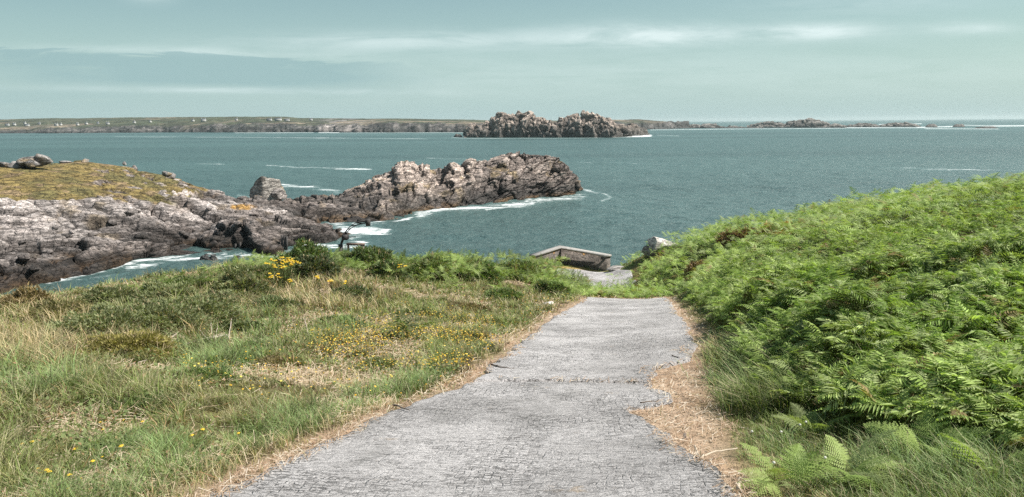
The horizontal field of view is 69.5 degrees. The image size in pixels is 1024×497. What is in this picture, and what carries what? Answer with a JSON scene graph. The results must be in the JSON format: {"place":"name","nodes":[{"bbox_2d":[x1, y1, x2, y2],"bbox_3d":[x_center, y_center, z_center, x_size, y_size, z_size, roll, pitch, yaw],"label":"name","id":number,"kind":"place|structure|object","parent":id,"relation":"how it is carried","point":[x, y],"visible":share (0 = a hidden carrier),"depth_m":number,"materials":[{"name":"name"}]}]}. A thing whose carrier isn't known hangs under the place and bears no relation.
{"place":"outdoors","nodes":[
{"label":"outdoors","id":0,"kind":"place"},
{"bbox_2d":[0,253,623,496],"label":"grass","id":1,"kind":"structure","parent":0,"point":[288,428],"depth_m":8.41,"materials":[{"name":"green plant"}]},
{"bbox_2d":[0,117,689,132],"bbox_3d":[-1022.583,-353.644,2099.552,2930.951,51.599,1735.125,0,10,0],"label":"land","id":2,"kind":"structure","parent":0,"point":[210,124],"depth_m":1663.20,"materials":[{"name":"grey stone"}]},
{"bbox_2d":[210,297,738,496],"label":"road","id":3,"kind":"structure","parent":0,"point":[533,429],"depth_m":6.43,"materials":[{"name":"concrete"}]},
{"bbox_2d":[0,119,1023,297],"bbox_3d":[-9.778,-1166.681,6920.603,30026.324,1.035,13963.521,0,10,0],"label":"water","id":4,"kind":"structure","parent":0,"point":[634,194],"depth_m":255.89,"materials":[{"name":"teal liquid"}]},
{"bbox_2d":[0,160,403,293],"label":"headland","id":5,"kind":"structure","parent":4,"relation":"in","point":[59,221],"depth_m":98.28,"materials":[{"name":"stone"}]},
{"bbox_2d":[0,162,9,167],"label":"boulder","id":6,"kind":"object","parent":5,"relation":"on","point":[3,164],"visible":0.76,"depth_m":110.56,"materials":[{"name":"stone"}]},
{"bbox_2d":[7,161,24,167],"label":"boulder","id":7,"kind":"object","parent":5,"relation":"on","point":[13,164],"visible":0.87,"depth_m":110.91,"materials":[{"name":"stone"}]},
{"bbox_2d":[16,156,34,165],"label":"boulder","id":8,"kind":"object","parent":5,"relation":"on","point":[22,161],"visible":0.57,"depth_m":110.78,"materials":[{"name":"stone"}]},
{"bbox_2d":[25,159,40,167],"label":"boulder","id":9,"kind":"object","parent":5,"relation":"on","point":[30,163],"visible":1,"depth_m":110.30,"materials":[{"name":"stone"}]},
{"bbox_2d":[34,154,52,166],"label":"boulder","id":10,"kind":"object","parent":5,"relation":"on","point":[42,160],"visible":0.93,"depth_m":111.50,"materials":[{"name":"stone"}]},
{"bbox_2d":[162,171,171,176],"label":"boulder","id":11,"kind":"object","parent":5,"relation":"on","point":[166,174],"visible":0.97,"depth_m":125.06,"materials":[{"name":"stone"}]},
{"bbox_2d":[252,195,266,201],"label":"boulder","id":12,"kind":"object","parent":5,"relation":"on","point":[255,197],"visible":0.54,"depth_m":125.72,"materials":[{"name":"stone"}]},
{"bbox_2d":[249,176,285,200],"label":"boulder","id":13,"kind":"object","parent":5,"relation":"on","point":[263,186],"visible":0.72,"depth_m":126.92,"materials":[{"name":"stone"}]},
{"bbox_2d":[272,188,286,199],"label":"boulder","id":14,"kind":"object","parent":5,"relation":"on","point":[279,194],"visible":0.99,"depth_m":126.80,"materials":[{"name":"stone"}]},
{"bbox_2d":[199,255,216,260],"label":"sea rock","id":15,"kind":"object","parent":4,"relation":"in","point":[211,257],"visible":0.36,"depth_m":87.70,"materials":[{"name":"grey stone"}]},
{"bbox_2d":[282,151,582,222],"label":"rock islet","id":16,"kind":"object","parent":4,"relation":"in","point":[406,187],"visible":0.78,"depth_m":148.22,"materials":[{"name":"stone"}]},
{"bbox_2d":[689,123,763,127],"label":"reef","id":17,"kind":"object","parent":4,"relation":"in","point":[710,125],"visible":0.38,"depth_m":1601.44},
{"bbox_2d":[846,123,879,126],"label":"reef","id":18,"kind":"object","parent":4,"relation":"in","point":[863,125],"visible":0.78,"depth_m":1559.60},
{"bbox_2d":[880,122,920,126],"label":"reef","id":19,"kind":"object","parent":4,"relation":"in","point":[901,124],"visible":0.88,"depth_m":1540.55},
{"bbox_2d":[926,124,936,126],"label":"reef","id":20,"kind":"object","parent":4,"relation":"in","point":[931,125],"visible":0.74,"depth_m":1420.43},
{"bbox_2d":[953,124,964,126],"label":"reef","id":21,"kind":"object","parent":4,"relation":"in","point":[958,125],"visible":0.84,"depth_m":1415.40},
{"bbox_2d":[975,126,995,127],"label":"reef","id":22,"kind":"object","parent":4,"relation":"in","point":[986,127],"visible":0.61,"depth_m":1210.81},
{"bbox_2d":[0,200,1023,496],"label":"ground","id":23,"kind":"structure","parent":0,"point":[724,442],"depth_m":7.58,"materials":[{"name":"soil"}]},
{"bbox_2d":[0,281,59,312],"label":"gorse bush","id":24,"kind":"object","parent":23,"relation":"on","point":[28,293],"visible":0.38,"depth_m":17.40,"materials":[{"name":"green plant"}]},
{"bbox_2d":[4,297,94,324],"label":"gorse bush","id":25,"kind":"object","parent":23,"relation":"on","point":[47,304],"visible":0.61,"depth_m":15.93,"materials":[{"name":"green plant"}]},
{"bbox_2d":[30,357,99,373],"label":"gorse bush","id":26,"kind":"object","parent":23,"relation":"on","point":[83,360],"visible":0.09,"depth_m":9.28,"materials":[{"name":"green plant"}]},
{"bbox_2d":[36,301,168,342],"bbox_3d":[-7.574,1.424,13.460,2.659,0.806,2.009,0,10,0],"label":"gorse bush","id":27,"kind":"object","parent":23,"relation":"on","point":[90,319],"visible":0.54,"depth_m":13.10,"materials":[{"name":"green plant"}]},
{"bbox_2d":[77,282,138,306],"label":"gorse bush","id":28,"kind":"object","parent":23,"relation":"on","point":[100,291],"visible":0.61,"depth_m":19.25,"materials":[{"name":"green plant"}]},
{"bbox_2d":[71,328,189,360],"bbox_3d":[-5.890,1.499,11.423,1.738,0.456,1.368,0,10,0],"label":"gorse bush","id":29,"kind":"object","parent":23,"relation":"on","point":[119,340],"visible":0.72,"depth_m":11.31,"materials":[{"name":"green plant"}]},
{"bbox_2d":[129,280,143,288],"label":"fern","id":30,"kind":"object","parent":23,"relation":"on","point":[136,284],"visible":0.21,"depth_m":24.55,"materials":[{"name":"plant"}]},
{"bbox_2d":[99,391,180,418],"bbox_3d":[-3.608,1.510,7.074,0.788,0.202,0.712,0,10,0],"label":"grass patch","id":31,"kind":"object","parent":23,"relation":"on","point":[136,399],"visible":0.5,"depth_m":7.02,"materials":[{"name":"green plant"}]},
{"bbox_2d":[96,296,218,337],"bbox_3d":[-6.861,1.371,13.994,2.298,0.813,2.073,0,10,0],"label":"gorse bush","id":32,"kind":"object","parent":23,"relation":"on","point":[167,312],"visible":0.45,"depth_m":13.97,"materials":[{"name":"green plant"}]},
{"bbox_2d":[126,278,200,304],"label":"gorse bush","id":33,"kind":"object","parent":23,"relation":"on","point":[156,289],"visible":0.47,"depth_m":19.20,"materials":[{"name":"green plant"}]},
{"bbox_2d":[159,274,217,290],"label":"gorse bush","id":34,"kind":"object","parent":23,"relation":"on","point":[181,277],"visible":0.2,"depth_m":22.58,"materials":[{"name":"green plant"}]},
{"bbox_2d":[157,289,248,332],"bbox_3d":[-6.513,1.300,15.119,2.117,0.821,1.973,0,10,0],"label":"gorse bush","id":35,"kind":"object","parent":23,"relation":"on","point":[227,307],"visible":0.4,"depth_m":15.14,"materials":[{"name":"green plant"}]},
{"bbox_2d":[167,364,241,382],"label":"gorse bush","id":36,"kind":"object","parent":23,"relation":"on","point":[195,370],"visible":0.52,"depth_m":8.76,"materials":[{"name":"green plant"}]},
{"bbox_2d":[200,266,220,273],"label":"fern","id":37,"kind":"object","parent":23,"relation":"on","point":[210,269],"visible":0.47,"depth_m":26.42,"materials":[{"name":"green plant"}]},
{"bbox_2d":[200,265,275,302],"bbox_3d":[-7.268,0.966,19.422,1.879,1.081,1.847,-6,11,-29],"label":"gorse bush","id":38,"kind":"object","parent":23,"relation":"on","point":[233,278],"visible":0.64,"depth_m":19.22,"materials":[{"name":"green plant"}]},
{"bbox_2d":[214,318,265,334],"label":"gorse bush","id":39,"kind":"object","parent":23,"relation":"on","point":[240,324],"visible":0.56,"depth_m":14.67,"materials":[{"name":"green plant"}]},
{"bbox_2d":[212,262,292,282],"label":"gorse bush","id":40,"kind":"object","parent":23,"relation":"on","point":[265,270],"visible":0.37,"depth_m":24.33,"materials":[{"name":"green plant"}]},
{"bbox_2d":[231,339,282,353],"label":"gorse bush","id":41,"kind":"object","parent":23,"relation":"on","point":[260,343],"visible":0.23,"depth_m":12.45,"materials":[{"name":"green plant"}]},
{"bbox_2d":[243,293,303,311],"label":"gorse bush","id":42,"kind":"object","parent":23,"relation":"on","point":[276,299],"visible":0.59,"depth_m":18.04,"materials":[{"name":"green plant"}]},
{"bbox_2d":[268,273,280,290],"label":"ragwort","id":43,"kind":"object","parent":23,"relation":"on","point":[273,281],"visible":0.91,"depth_m":21.74,"materials":[{"name":"yellow plant"}]},
{"bbox_2d":[252,351,304,367],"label":"gorse bush","id":44,"kind":"object","parent":23,"relation":"on","point":[276,357],"visible":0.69,"depth_m":10.81,"materials":[{"name":"green plant"}]},
{"bbox_2d":[264,257,300,289],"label":"ragwort","id":45,"kind":"object","parent":23,"relation":"on","point":[287,270],"visible":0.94,"depth_m":22.47,"materials":[{"name":"yellow plant"}]},
{"bbox_2d":[271,236,338,270],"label":"gorse bush","id":46,"kind":"object","parent":23,"relation":"on","point":[299,249],"visible":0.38,"depth_m":27.28,"materials":[{"name":"green plant"}]},
{"bbox_2d":[0,259,623,496],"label":"herbs","id":47,"kind":"object","parent":23,"relation":"on","point":[80,442],"visible":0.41,"depth_m":8.14,"materials":[{"name":"green plant"}]},
{"bbox_2d":[0,262,625,496],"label":"dead straw","id":48,"kind":"object","parent":23,"relation":"on","point":[302,381],"visible":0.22,"depth_m":9.23,"materials":[{"name":"beige plant"}]},
{"bbox_2d":[290,252,341,281],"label":"gorse bush","id":49,"kind":"object","parent":23,"relation":"on","point":[321,264],"visible":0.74,"depth_m":24.50,"materials":[{"name":"green plant"}]},
{"bbox_2d":[315,314,364,325],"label":"gorse bush","id":50,"kind":"object","parent":23,"relation":"on","point":[332,318],"visible":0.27,"depth_m":16.11,"materials":[{"name":"green plant"}]},
{"bbox_2d":[326,284,377,302],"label":"gorse bush","id":51,"kind":"object","parent":23,"relation":"on","point":[357,288],"visible":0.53,"depth_m":20.33,"materials":[{"name":"green plant"}]},
{"bbox_2d":[338,219,370,253],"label":"hoist","id":52,"kind":"object","parent":23,"relation":"on","point":[345,235],"visible":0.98,"depth_m":50.45,"materials":[{"name":"metal"}]},
{"bbox_2d":[346,243,364,251],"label":"timber rail","id":53,"kind":"object","parent":23,"relation":"on","point":[357,244],"visible":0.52,"depth_m":51.12,"materials":[{"name":"grey wood"}]},
{"bbox_2d":[336,245,400,269],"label":"gorse bush","id":54,"kind":"object","parent":23,"relation":"on","point":[382,252],"visible":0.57,"depth_m":29.59,"materials":[{"name":"green plant"}]},
{"bbox_2d":[183,288,567,405],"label":"wildflowers","id":55,"kind":"object","parent":23,"relation":"on","point":[397,335],"visible":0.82,"depth_m":12.37,"materials":[{"name":"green plant"}]},
{"bbox_2d":[350,356,401,371],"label":"gorse bush","id":56,"kind":"object","parent":23,"relation":"on","point":[375,361],"visible":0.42,"depth_m":11.04,"materials":[{"name":"green plant"}]},
{"bbox_2d":[365,259,412,279],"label":"gorse bush","id":57,"kind":"object","parent":23,"relation":"on","point":[379,267],"visible":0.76,"depth_m":26.74,"materials":[{"name":"green plant"}]},
{"bbox_2d":[398,264,406,281],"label":"ragwort","id":58,"kind":"object","parent":23,"relation":"on","point":[401,272],"visible":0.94,"depth_m":25.86,"materials":[{"name":"yellow plant"}]},
{"bbox_2d":[375,305,435,337],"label":"fern","id":59,"kind":"object","parent":23,"relation":"on","point":[406,324],"visible":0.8,"depth_m":14.23,"materials":[{"name":"green plant"}]},
{"bbox_2d":[403,255,454,282],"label":"gorse bush","id":60,"kind":"object","parent":23,"relation":"on","point":[430,258],"visible":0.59,"depth_m":28.53,"materials":[{"name":"green plant"}]},
{"bbox_2d":[135,217,752,298],"bbox_3d":[-4.227,2.739,36.913,38.990,9.052,27.650,-5,11,-25],"label":"bracken","id":61,"kind":"object","parent":23,"relation":"on","point":[575,284],"visible":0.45,"depth_m":30.84,"materials":[{"name":"green plant"}]},
{"bbox_2d":[442,272,465,286],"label":"fern","id":62,"kind":"object","parent":23,"relation":"on","point":[454,279],"visible":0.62,"depth_m":27.20,"materials":[{"name":"green plant"}]},
{"bbox_2d":[441,301,491,314],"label":"gorse bush","id":63,"kind":"object","parent":23,"relation":"on","point":[473,305],"visible":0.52,"depth_m":19.49,"materials":[{"name":"green plant"}]},
{"bbox_2d":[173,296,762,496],"bbox_3d":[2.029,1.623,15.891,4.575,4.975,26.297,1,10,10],"label":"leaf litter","id":64,"kind":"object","parent":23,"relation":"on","point":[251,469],"visible":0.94,"depth_m":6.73,"materials":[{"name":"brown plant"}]},
{"bbox_2d":[699,448,736,459],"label":"twig","id":65,"kind":"object","parent":64,"relation":"on","point":[704,455],"visible":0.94,"depth_m":5.54,"materials":[{"name":"brown wood"}]},
{"bbox_2d":[736,477,741,489],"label":"twig","id":66,"kind":"object","parent":64,"relation":"on","point":[737,487],"visible":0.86,"depth_m":4.67,"materials":[{"name":"brown wood"}]},
{"bbox_2d":[454,258,505,283],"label":"gorse bush","id":67,"kind":"object","parent":23,"relation":"on","point":[491,273],"visible":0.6,"depth_m":30.26,"materials":[{"name":"green plant"}]},
{"bbox_2d":[491,282,512,287],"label":"fern","id":68,"kind":"object","parent":23,"relation":"on","point":[494,286],"visible":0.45,"depth_m":26.22,"materials":[{"name":"green plant"}]},
{"bbox_2d":[484,287,524,300],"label":"gorse bush","id":69,"kind":"object","parent":23,"relation":"on","point":[505,292],"visible":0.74,"depth_m":23.77,"materials":[{"name":"green plant"}]},
{"bbox_2d":[500,258,543,283],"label":"gorse bush","id":70,"kind":"object","parent":23,"relation":"on","point":[520,265],"visible":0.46,"depth_m":33.38,"materials":[{"name":"green plant"}]},
{"bbox_2d":[523,280,536,289],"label":"fern","id":71,"kind":"object","parent":23,"relation":"on","point":[534,282],"visible":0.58,"depth_m":30.99,"materials":[{"name":"green plant"}]},
{"bbox_2d":[532,277,571,297],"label":"gorse bush","id":72,"kind":"object","parent":23,"relation":"on","point":[544,285],"visible":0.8,"depth_m":28.59,"materials":[{"name":"green plant"}]},
{"bbox_2d":[529,245,611,270],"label":"sea wall","id":73,"kind":"structure","parent":23,"relation":"on","point":[593,260],"depth_m":47.68,"materials":[{"name":"concrete"}]},
{"bbox_2d":[606,265,623,270],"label":"stone","id":74,"kind":"object","parent":23,"relation":"on","point":[614,267],"visible":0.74,"depth_m":44.30,"materials":[{"name":"grey stone"}]},
{"bbox_2d":[642,245,657,257],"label":"boulder","id":75,"kind":"object","parent":23,"relation":"on","point":[646,250],"visible":0.62,"depth_m":43.27,"materials":[{"name":"stone"}]},
{"bbox_2d":[647,237,677,252],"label":"boulder","id":76,"kind":"object","parent":23,"relation":"on","point":[654,243],"visible":0.71,"depth_m":42.89,"materials":[{"name":"stone"}]},
{"bbox_2d":[684,258,712,280],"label":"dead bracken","id":77,"kind":"object","parent":23,"relation":"on","point":[689,268],"visible":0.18,"depth_m":31.71,"materials":[{"name":"brown plant"}]},
{"bbox_2d":[715,225,762,248],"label":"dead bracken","id":78,"kind":"object","parent":23,"relation":"on","point":[724,235],"visible":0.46,"depth_m":33.78,"materials":[{"name":"brown plant"}]},
{"bbox_2d":[755,220,810,241],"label":"gorse bush","id":79,"kind":"object","parent":23,"relation":"on","point":[767,227],"visible":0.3,"depth_m":31.23,"materials":[{"name":"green plant"}]},
{"bbox_2d":[733,442,835,496],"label":"fern","id":80,"kind":"object","parent":23,"relation":"on","point":[764,480],"visible":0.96,"depth_m":4.76,"materials":[{"name":"green plant"}]},
{"bbox_2d":[583,195,1023,496],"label":"grass","id":81,"kind":"structure","parent":23,"relation":"on","point":[748,397],"depth_m":5.45,"materials":[{"name":"green plant"}]},
{"bbox_2d":[605,172,1023,464],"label":"bracken","id":82,"kind":"object","parent":23,"relation":"on","point":[935,292],"visible":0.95,"depth_m":8.51,"materials":[{"name":"green plant"}]},
{"bbox_2d":[773,402,863,434],"bbox_3d":[2.513,1.432,6.122,0.560,0.291,0.664,-3,10,-16],"label":"fern","id":83,"kind":"object","parent":23,"relation":"on","point":[814,417],"visible":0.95,"depth_m":6.25,"materials":[{"name":"green plant"}]},
{"bbox_2d":[802,428,918,495],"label":"fern","id":84,"kind":"object","parent":23,"relation":"on","point":[860,469],"visible":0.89,"depth_m":4.81,"materials":[{"name":"green plant"}]},
{"bbox_2d":[863,397,992,462],"bbox_3d":[2.969,1.276,5.187,0.932,0.426,0.659,0,10,0],"label":"fern","id":85,"kind":"object","parent":23,"relation":"on","point":[924,424],"visible":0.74,"depth_m":5.20,"materials":[{"name":"green plant"}]},
{"bbox_2d":[938,434,1023,484],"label":"fern","id":86,"kind":"object","parent":23,"relation":"on","point":[1008,461],"visible":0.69,"depth_m":4.53,"materials":[{"name":"green plant"}]},
{"bbox_2d":[0,0,1023,121],"label":"sky","id":87,"kind":"structure","parent":0,"point":[655,60],"materials":[{"name":"blue"}]},
{"bbox_2d":[554,268,635,288],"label":"path","id":88,"kind":"structure","parent":0,"point":[598,276],"depth_m":42.91,"materials":[{"name":"concrete"}]},
{"bbox_3d":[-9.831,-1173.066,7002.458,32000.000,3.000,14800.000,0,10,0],"label":"seabed","id":89,"kind":"structure","parent":0,"visible":0},
{"bbox_2d":[463,110,649,137],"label":"rock island","id":90,"kind":"object","parent":89,"relation":"on","point":[530,124],"visible":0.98,"depth_m":781.25,"materials":[{"name":"grey stone"}]},
{"bbox_2d":[747,118,846,127],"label":"reef","id":91,"kind":"object","parent":89,"relation":"on","point":[810,123],"visible":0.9,"depth_m":1533.50}
]}

